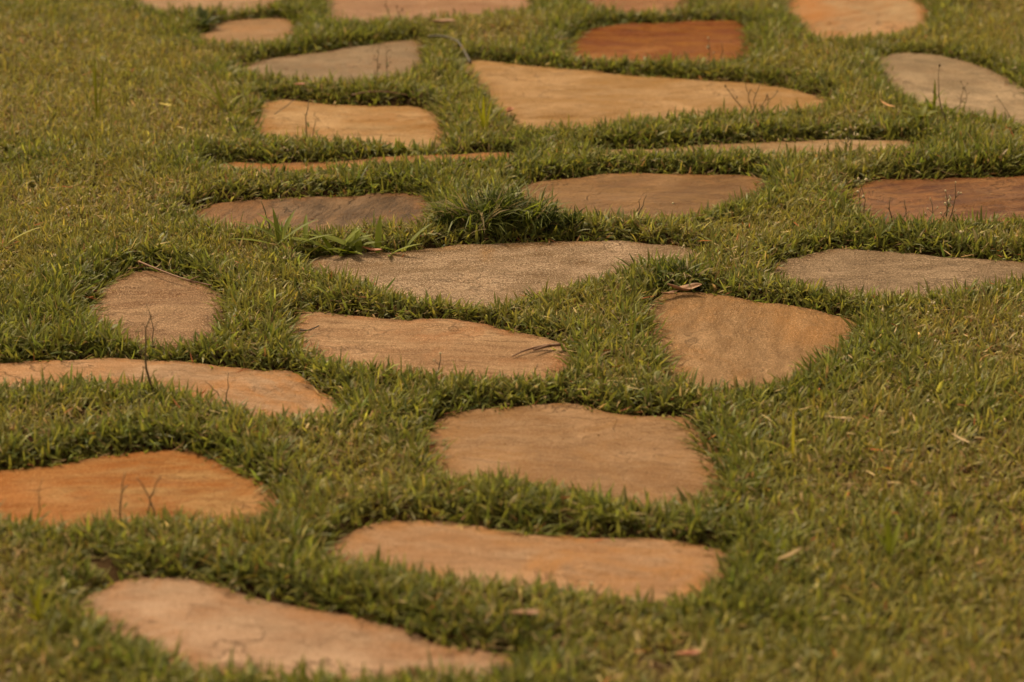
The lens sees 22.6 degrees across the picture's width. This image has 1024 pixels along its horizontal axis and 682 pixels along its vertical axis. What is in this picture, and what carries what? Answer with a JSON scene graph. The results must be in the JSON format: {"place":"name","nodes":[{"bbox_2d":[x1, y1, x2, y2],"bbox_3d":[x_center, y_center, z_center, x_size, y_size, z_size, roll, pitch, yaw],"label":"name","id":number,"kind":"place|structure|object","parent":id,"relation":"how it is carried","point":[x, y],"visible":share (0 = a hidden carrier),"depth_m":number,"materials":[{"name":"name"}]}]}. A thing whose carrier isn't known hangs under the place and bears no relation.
{"place":"outdoors","nodes":[
{"label":"outdoors","id":0,"kind":"place"},
{"bbox_2d":[0,0,1023,681],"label":"ground","id":1,"kind":"structure","parent":0,"point":[104,564],"depth_m":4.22,"materials":[{"name":"green plant"}]},
{"bbox_2d":[0,225,42,245],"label":"broad grass","id":2,"kind":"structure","parent":1,"relation":"on","point":[6,236],"depth_m":5.12,"materials":[{"name":"green plant"}]},
{"bbox_2d":[10,580,64,622],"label":"broad grass","id":3,"kind":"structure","parent":1,"relation":"on","point":[36,603],"depth_m":3.54,"materials":[{"name":"green plant"}]},
{"bbox_2d":[38,479,49,522],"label":"weed plant","id":4,"kind":"object","parent":1,"relation":"on","point":[43,505],"visible":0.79,"depth_m":3.90,"materials":[{"name":"brown plant"}]},
{"bbox_2d":[80,57,122,118],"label":"broad grass","id":5,"kind":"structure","parent":1,"relation":"on","point":[95,89],"depth_m":6.06,"materials":[{"name":"green plant"}]},
{"bbox_2d":[113,471,127,522],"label":"weed plant","id":6,"kind":"object","parent":1,"relation":"on","point":[120,502],"visible":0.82,"depth_m":3.89,"materials":[{"name":"brown plant"}]},
{"bbox_2d":[0,450,278,532],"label":"stepping stone","id":7,"kind":"object","parent":1,"relation":"on","point":[189,480],"visible":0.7,"depth_m":4.04,"materials":[{"name":"orange stone"}]},
{"bbox_2d":[139,315,156,393],"bbox_3d":[-0.618,0.027,4.357,0.033,0.157,0.013,7,21,18],"label":"weed plant","id":8,"kind":"object","parent":1,"relation":"on","point":[145,358],"visible":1,"depth_m":4.36,"materials":[{"name":"brown plant"}]},
{"bbox_2d":[136,476,160,515],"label":"weed plant","id":9,"kind":"object","parent":1,"relation":"on","point":[150,502],"visible":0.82,"depth_m":3.92,"materials":[{"name":"brown plant"}]},
{"bbox_2d":[146,303,154,347],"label":"weed plant","id":10,"kind":"object","parent":1,"relation":"on","point":[152,328],"visible":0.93,"depth_m":4.62,"materials":[{"name":"brown plant"}]},
{"bbox_2d":[86,270,226,353],"bbox_3d":[-0.679,-0.047,4.871,0.292,0.061,0.517,0,20,0],"label":"stepping stone","id":11,"kind":"object","parent":1,"relation":"on","point":[186,312],"visible":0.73,"depth_m":4.86,"materials":[{"name":"beige stone"}]},
{"bbox_2d":[138,261,211,285],"bbox_3d":[-0.664,-0.135,5.006,0.209,0.016,0.016,16,26,38],"label":"twig","id":12,"kind":"object","parent":11,"relation":"on","point":[148,265],"visible":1,"depth_m":5.00,"materials":[{"name":"brown wood"}]},
{"bbox_2d":[0,358,336,419],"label":"stepping stone","id":13,"kind":"object","parent":1,"relation":"on","point":[275,390],"visible":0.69,"depth_m":4.49,"materials":[{"name":"beige stone"}]},
{"bbox_2d":[189,6,220,27],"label":"rosette plant","id":14,"kind":"object","parent":1,"relation":"on","point":[204,14],"visible":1,"depth_m":7.06,"materials":[{"name":"green plant"}]},
{"bbox_2d":[136,0,280,17],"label":"stepping stone","id":15,"kind":"object","parent":1,"relation":"on","point":[204,3],"visible":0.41,"depth_m":7.36,"materials":[{"name":"brown stone"}]},
{"bbox_2d":[185,75,242,109],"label":"broad grass","id":16,"kind":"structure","parent":1,"relation":"on","point":[218,95],"depth_m":6.15,"materials":[{"name":"green plant"}]},
{"bbox_2d":[205,372,228,403],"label":"weed plant","id":17,"kind":"object","parent":1,"relation":"on","point":[221,390],"visible":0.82,"depth_m":4.35,"materials":[{"name":"brown plant"}]},
{"bbox_2d":[200,18,297,46],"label":"stepping stone","id":18,"kind":"object","parent":1,"relation":"on","point":[272,28],"visible":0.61,"depth_m":7.03,"materials":[{"name":"beige stone"}]},
{"bbox_2d":[261,201,270,228],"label":"weed plant","id":19,"kind":"object","parent":1,"relation":"on","point":[266,216],"visible":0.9,"depth_m":5.22,"materials":[{"name":"brown plant"}]},
{"bbox_2d":[232,209,331,244],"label":"broad grass","id":20,"kind":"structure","parent":1,"relation":"on","point":[275,224],"depth_m":5.16,"materials":[{"name":"green plant"}]},
{"bbox_2d":[79,577,521,681],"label":"stepping stone","id":21,"kind":"object","parent":1,"relation":"on","point":[212,622],"visible":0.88,"depth_m":3.56,"materials":[{"name":"beige stone"}]},
{"bbox_2d":[302,101,308,136],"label":"weed plant","id":22,"kind":"object","parent":1,"relation":"on","point":[306,123],"visible":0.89,"depth_m":5.90,"materials":[{"name":"brown plant"}]},
{"bbox_2d":[196,193,432,230],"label":"stepping stone","id":23,"kind":"object","parent":1,"relation":"on","point":[323,210],"visible":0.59,"depth_m":5.45,"materials":[{"name":"brown stone"}]},
{"bbox_2d":[239,40,423,81],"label":"stepping stone","id":24,"kind":"object","parent":1,"relation":"on","point":[347,62],"visible":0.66,"depth_m":6.68,"materials":[{"name":"beige stone"}]},
{"bbox_2d":[287,226,384,256],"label":"broad grass","id":25,"kind":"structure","parent":1,"relation":"on","point":[352,241],"depth_m":5.16,"materials":[{"name":"green plant"}]},
{"bbox_2d":[252,99,445,150],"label":"stepping stone","id":26,"kind":"object","parent":1,"relation":"on","point":[407,124],"visible":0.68,"depth_m":6.12,"materials":[{"name":"beige stone"}]},
{"bbox_2d":[219,152,516,172],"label":"stepping stone","id":27,"kind":"object","parent":1,"relation":"on","point":[298,165],"visible":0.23,"depth_m":5.80,"materials":[{"name":"brown stone"}]},
{"bbox_2d":[373,44,381,78],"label":"weed plant","id":28,"kind":"object","parent":1,"relation":"on","point":[377,62],"visible":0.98,"depth_m":6.43,"materials":[{"name":"brown plant"}]},
{"bbox_2d":[352,91,407,95],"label":"twig","id":29,"kind":"object","parent":1,"relation":"on","point":[379,91],"visible":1,"depth_m":6.30,"materials":[{"name":"brown wood"}]},
{"bbox_2d":[386,47,390,74],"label":"weed plant","id":30,"kind":"object","parent":1,"relation":"on","point":[387,62],"visible":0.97,"depth_m":6.44,"materials":[{"name":"brown plant"}]},
{"bbox_2d":[354,215,431,255],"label":"broad grass","id":31,"kind":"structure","parent":1,"relation":"on","point":[378,235],"depth_m":5.17,"materials":[{"name":"green plant"}]},
{"bbox_2d":[324,0,532,21],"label":"stepping stone","id":32,"kind":"object","parent":1,"relation":"on","point":[364,9],"visible":0.44,"depth_m":7.29,"materials":[{"name":"brown stone"}]},
{"bbox_2d":[289,312,571,384],"bbox_3d":[-0.163,0.030,4.653,0.584,0.055,0.334,5,21,14],"label":"stepping stone","id":33,"kind":"object","parent":1,"relation":"on","point":[476,347],"visible":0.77,"depth_m":4.66,"materials":[{"name":"beige stone"}]},
{"bbox_2d":[300,325,318,330],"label":"twig","id":34,"kind":"object","parent":33,"relation":"on","point":[308,329],"visible":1,"depth_m":4.71,"materials":[{"name":"brown wood"}]},
{"bbox_2d":[512,343,560,356],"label":"twig","id":35,"kind":"object","parent":33,"relation":"on","point":[538,347],"visible":1,"depth_m":4.62,"materials":[{"name":"brown wood"}]},
{"bbox_2d":[428,352,440,378],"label":"weed plant","id":36,"kind":"object","parent":1,"relation":"on","point":[437,363],"visible":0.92,"depth_m":4.47,"materials":[{"name":"brown plant"}]},
{"bbox_2d":[430,19,455,22],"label":"dry leaf","id":37,"kind":"object","parent":1,"relation":"on","point":[442,20],"visible":1,"depth_m":6.95,"materials":[{"name":"brown plant"}]},
{"bbox_2d":[428,35,471,63],"bbox_3d":[-0.149,-0.771,6.736,0.044,0.033,0.238,-11,23,-27],"label":"twig","id":38,"kind":"object","parent":1,"relation":"on","point":[463,50],"visible":1,"depth_m":6.74,"materials":[{"name":"brown wood"}]},
{"bbox_2d":[469,94,496,130],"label":"broad grass","id":39,"kind":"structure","parent":1,"relation":"on","point":[482,119],"depth_m":5.95,"materials":[{"name":"green plant"}]},
{"bbox_2d":[307,240,696,310],"bbox_3d":[-0.018,-0.112,5.054,0.803,0.053,0.461,0,20,0],"label":"stepping stone","id":40,"kind":"object","parent":1,"relation":"on","point":[501,270],"visible":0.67,"depth_m":5.09,"materials":[{"name":"beige stone"}]},
{"bbox_2d":[363,246,381,250],"bbox_3d":[-0.281,-0.185,5.147,0.045,0.007,0.010,9,22,23],"label":"leaf scrap","id":41,"kind":"object","parent":40,"relation":"on","point":[373,249],"visible":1,"depth_m":5.15,"materials":[{"name":"brown plant"}]},
{"bbox_2d":[415,172,589,240],"bbox_3d":[-0.028,-0.267,5.305,0.322,0.162,0.300,-13,24,-32],"label":"grass tussock","id":42,"kind":"object","parent":1,"relation":"on","point":[495,206],"depth_m":5.27,"materials":[{"name":"green plant"}]},
{"bbox_2d":[0,2,1022,599],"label":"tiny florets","id":43,"kind":"object","parent":1,"relation":"on","point":[554,146],"visible":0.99,"depth_m":5.27,"materials":[{"name":"plant"}]},
{"bbox_2d":[508,609,540,614],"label":"dry leaf","id":44,"kind":"object","parent":1,"relation":"on","point":[531,612],"visible":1,"depth_m":3.54,"materials":[{"name":"brown plant"}]},
{"bbox_2d":[323,520,731,613],"bbox_3d":[0.020,0.339,3.813,0.610,0.053,0.268,6,21,15],"label":"stepping stone","id":45,"kind":"object","parent":1,"relation":"on","point":[626,565],"visible":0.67,"depth_m":3.81,"materials":[{"name":"beige stone"}]},
{"bbox_2d":[490,523,566,535],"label":"grass sprig","id":46,"kind":"object","parent":45,"relation":"on","point":[536,531],"depth_m":3.88,"materials":[{"name":"green plant"}]},
{"bbox_2d":[423,403,720,506],"bbox_3d":[0.092,0.202,4.189,0.489,0.054,0.485,0,20,0],"label":"stepping stone","id":47,"kind":"object","parent":1,"relation":"on","point":[633,454],"visible":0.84,"depth_m":4.20,"materials":[{"name":"beige stone"}]},
{"bbox_2d":[586,0,689,14],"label":"stepping stone","id":48,"kind":"object","parent":1,"relation":"on","point":[639,5],"visible":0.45,"depth_m":7.32,"materials":[{"name":"brown stone"}]},
{"bbox_2d":[517,173,764,219],"bbox_3d":[0.281,-0.294,5.548,0.585,0.052,0.403,0,20,0],"label":"stepping stone","id":49,"kind":"object","parent":1,"relation":"on","point":[626,192],"visible":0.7,"depth_m":5.58,"materials":[{"name":"brown stone"}]},
{"bbox_2d":[637,195,646,214],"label":"weed plant","id":50,"kind":"object","parent":1,"relation":"on","point":[640,210],"visible":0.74,"depth_m":5.35,"materials":[{"name":"brown plant"}]},
{"bbox_2d":[465,60,829,130],"bbox_3d":[0.325,-0.590,6.366,0.927,0.058,0.763,0,20,0],"label":"stepping stone","id":51,"kind":"object","parent":1,"relation":"on","point":[544,96],"visible":0.66,"depth_m":6.37,"materials":[{"name":"beige stone"}]},
{"bbox_2d":[505,107,513,111],"bbox_3d":[-0.006,-0.555,6.144,0.020,0.008,0.040,7,21,19],"label":"leaf scrap","id":52,"kind":"object","parent":51,"relation":"on","point":[508,109],"visible":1,"depth_m":6.15,"materials":[{"name":"brown plant"}]},
{"bbox_2d":[567,20,750,63],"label":"stepping stone","id":53,"kind":"object","parent":1,"relation":"on","point":[631,40],"visible":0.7,"depth_m":6.92,"materials":[{"name":"brown stone"}]},
{"bbox_2d":[644,255,719,288],"bbox_3d":[0.325,-0.128,4.984,0.161,0.073,0.146,4,20,10],"label":"grass tussock","id":54,"kind":"object","parent":1,"relation":"on","point":[665,276],"depth_m":4.96,"materials":[{"name":"green plant"}]},
{"bbox_2d":[675,650,700,655],"bbox_3d":[0.236,0.419,3.432,0.035,0.006,0.012,-4,20,-11],"label":"leaf scrap","id":55,"kind":"object","parent":1,"relation":"on","point":[687,652],"visible":1,"depth_m":3.44,"materials":[{"name":"brown plant"}]},
{"bbox_2d":[706,37,713,62],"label":"weed plant","id":56,"kind":"object","parent":1,"relation":"on","point":[708,46],"visible":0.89,"depth_m":6.62,"materials":[{"name":"brown plant"}]},
{"bbox_2d":[725,80,777,111],"bbox_3d":[0.574,-0.570,6.144,0.130,0.110,0.022,-2,20,-5],"label":"weed plant","id":57,"kind":"object","parent":1,"relation":"on","point":[753,100],"visible":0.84,"depth_m":6.14,"materials":[{"name":"green plant"}]},
{"bbox_2d":[648,292,856,392],"bbox_3d":[0.448,0.017,4.693,0.406,0.054,0.574,0,20,0],"label":"stepping stone","id":58,"kind":"object","parent":1,"relation":"on","point":[742,339],"visible":0.66,"depth_m":4.71,"materials":[{"name":"beige stone"}]},
{"bbox_2d":[661,290,677,293],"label":"dry leaf","id":59,"kind":"object","parent":58,"relation":"on","point":[671,292],"visible":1,"depth_m":4.90,"materials":[{"name":"brown plant"}]},
{"bbox_2d":[667,283,701,290],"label":"dry leaf","id":60,"kind":"object","parent":58,"relation":"on","point":[687,287],"visible":1,"depth_m":4.91,"materials":[{"name":"brown plant"}]},
{"bbox_2d":[605,139,919,155],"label":"stepping stone","id":61,"kind":"object","parent":1,"relation":"on","point":[766,146],"visible":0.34,"depth_m":5.93,"materials":[{"name":"beige stone"}]},
{"bbox_2d":[761,409,794,457],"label":"broad grass","id":62,"kind":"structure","parent":1,"relation":"on","point":[793,433],"depth_m":4.11,"materials":[{"name":"green plant"}]},
{"bbox_2d":[776,547,801,559],"bbox_3d":[0.403,0.310,3.719,0.008,0.006,0.060,17,26,39],"label":"dry straw","id":63,"kind":"object","parent":1,"relation":"on","point":[789,554],"visible":1,"depth_m":3.72,"materials":[{"name":"beige plant"}]},
{"bbox_2d":[825,416,853,418],"bbox_3d":[0.540,0.126,4.226,0.048,0.004,0.006,3,20,7],"label":"dry straw","id":64,"kind":"object","parent":1,"relation":"on","point":[840,417],"visible":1,"depth_m":4.22,"materials":[{"name":"beige plant"}]},
{"bbox_2d":[832,115,859,153],"bbox_3d":[0.756,-0.462,5.800,0.063,0.108,0.026,0,20,0],"label":"weed plant","id":65,"kind":"object","parent":1,"relation":"on","point":[850,143],"visible":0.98,"depth_m":5.80,"materials":[{"name":"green plant"}]},
{"bbox_2d":[785,0,930,41],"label":"stepping stone","id":66,"kind":"object","parent":1,"relation":"on","point":[853,17],"visible":0.61,"depth_m":7.19,"materials":[{"name":"beige stone"}]},
{"bbox_2d":[857,177,867,214],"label":"weed plant","id":67,"kind":"object","parent":1,"relation":"on","point":[865,179],"visible":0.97,"depth_m":5.37,"materials":[{"name":"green plant"}]},
{"bbox_2d":[872,517,918,556],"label":"broad grass","id":68,"kind":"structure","parent":1,"relation":"on","point":[890,539],"depth_m":3.76,"materials":[{"name":"green plant"}]},
{"bbox_2d":[770,248,1023,296],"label":"stepping stone","id":69,"kind":"object","parent":1,"relation":"on","point":[879,270],"visible":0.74,"depth_m":5.06,"materials":[{"name":"beige stone"}]},
{"bbox_2d":[886,197,908,221],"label":"weed plant","id":70,"kind":"object","parent":1,"relation":"on","point":[895,214],"visible":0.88,"depth_m":5.29,"materials":[{"name":"brown plant"}]},
{"bbox_2d":[902,105,938,119],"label":"clover plant","id":71,"kind":"object","parent":1,"relation":"on","point":[922,111],"visible":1,"depth_m":6.04,"materials":[{"name":"green plant"}]},
{"bbox_2d":[924,198,937,221],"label":"weed plant","id":72,"kind":"object","parent":1,"relation":"on","point":[925,214],"visible":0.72,"depth_m":5.31,"materials":[{"name":"brown plant"}]},
{"bbox_2d":[920,80,944,108],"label":"sprout plant","id":73,"kind":"object","parent":1,"relation":"on","point":[934,99],"visible":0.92,"depth_m":6.12,"materials":[{"name":"green plant"}]},
{"bbox_2d":[848,175,1023,223],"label":"stepping stone","id":74,"kind":"object","parent":1,"relation":"on","point":[998,195],"visible":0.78,"depth_m":5.52,"materials":[{"name":"brown stone"}]},
{"bbox_2d":[933,64,949,122],"bbox_3d":[1.008,-0.575,5.996,0.044,0.156,0.019,0,20,0],"label":"weed plant","id":75,"kind":"object","parent":1,"relation":"on","point":[939,98],"visible":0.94,"depth_m":6.00,"materials":[{"name":"brown plant"}]},
{"bbox_2d":[878,53,1023,124],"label":"stepping stone","id":76,"kind":"object","parent":1,"relation":"on","point":[918,73],"visible":0.66,"depth_m":6.46,"materials":[{"name":"beige stone"}]},
{"bbox_2d":[940,181,961,220],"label":"weed plant","id":77,"kind":"object","parent":1,"relation":"on","point":[948,204],"visible":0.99,"depth_m":5.29,"materials":[{"name":"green plant"}]},
{"bbox_2d":[952,433,969,442],"bbox_3d":[0.726,0.158,4.142,0.005,0.004,0.044,-12,23,-30],"label":"dry straw","id":78,"kind":"object","parent":1,"relation":"on","point":[958,437],"visible":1,"depth_m":4.14,"materials":[{"name":"beige plant"}]},
{"bbox_2d":[958,81,969,110],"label":"weed plant","id":79,"kind":"object","parent":1,"relation":"on","point":[963,88],"visible":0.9,"depth_m":6.12,"materials":[{"name":"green plant"}]}
]}

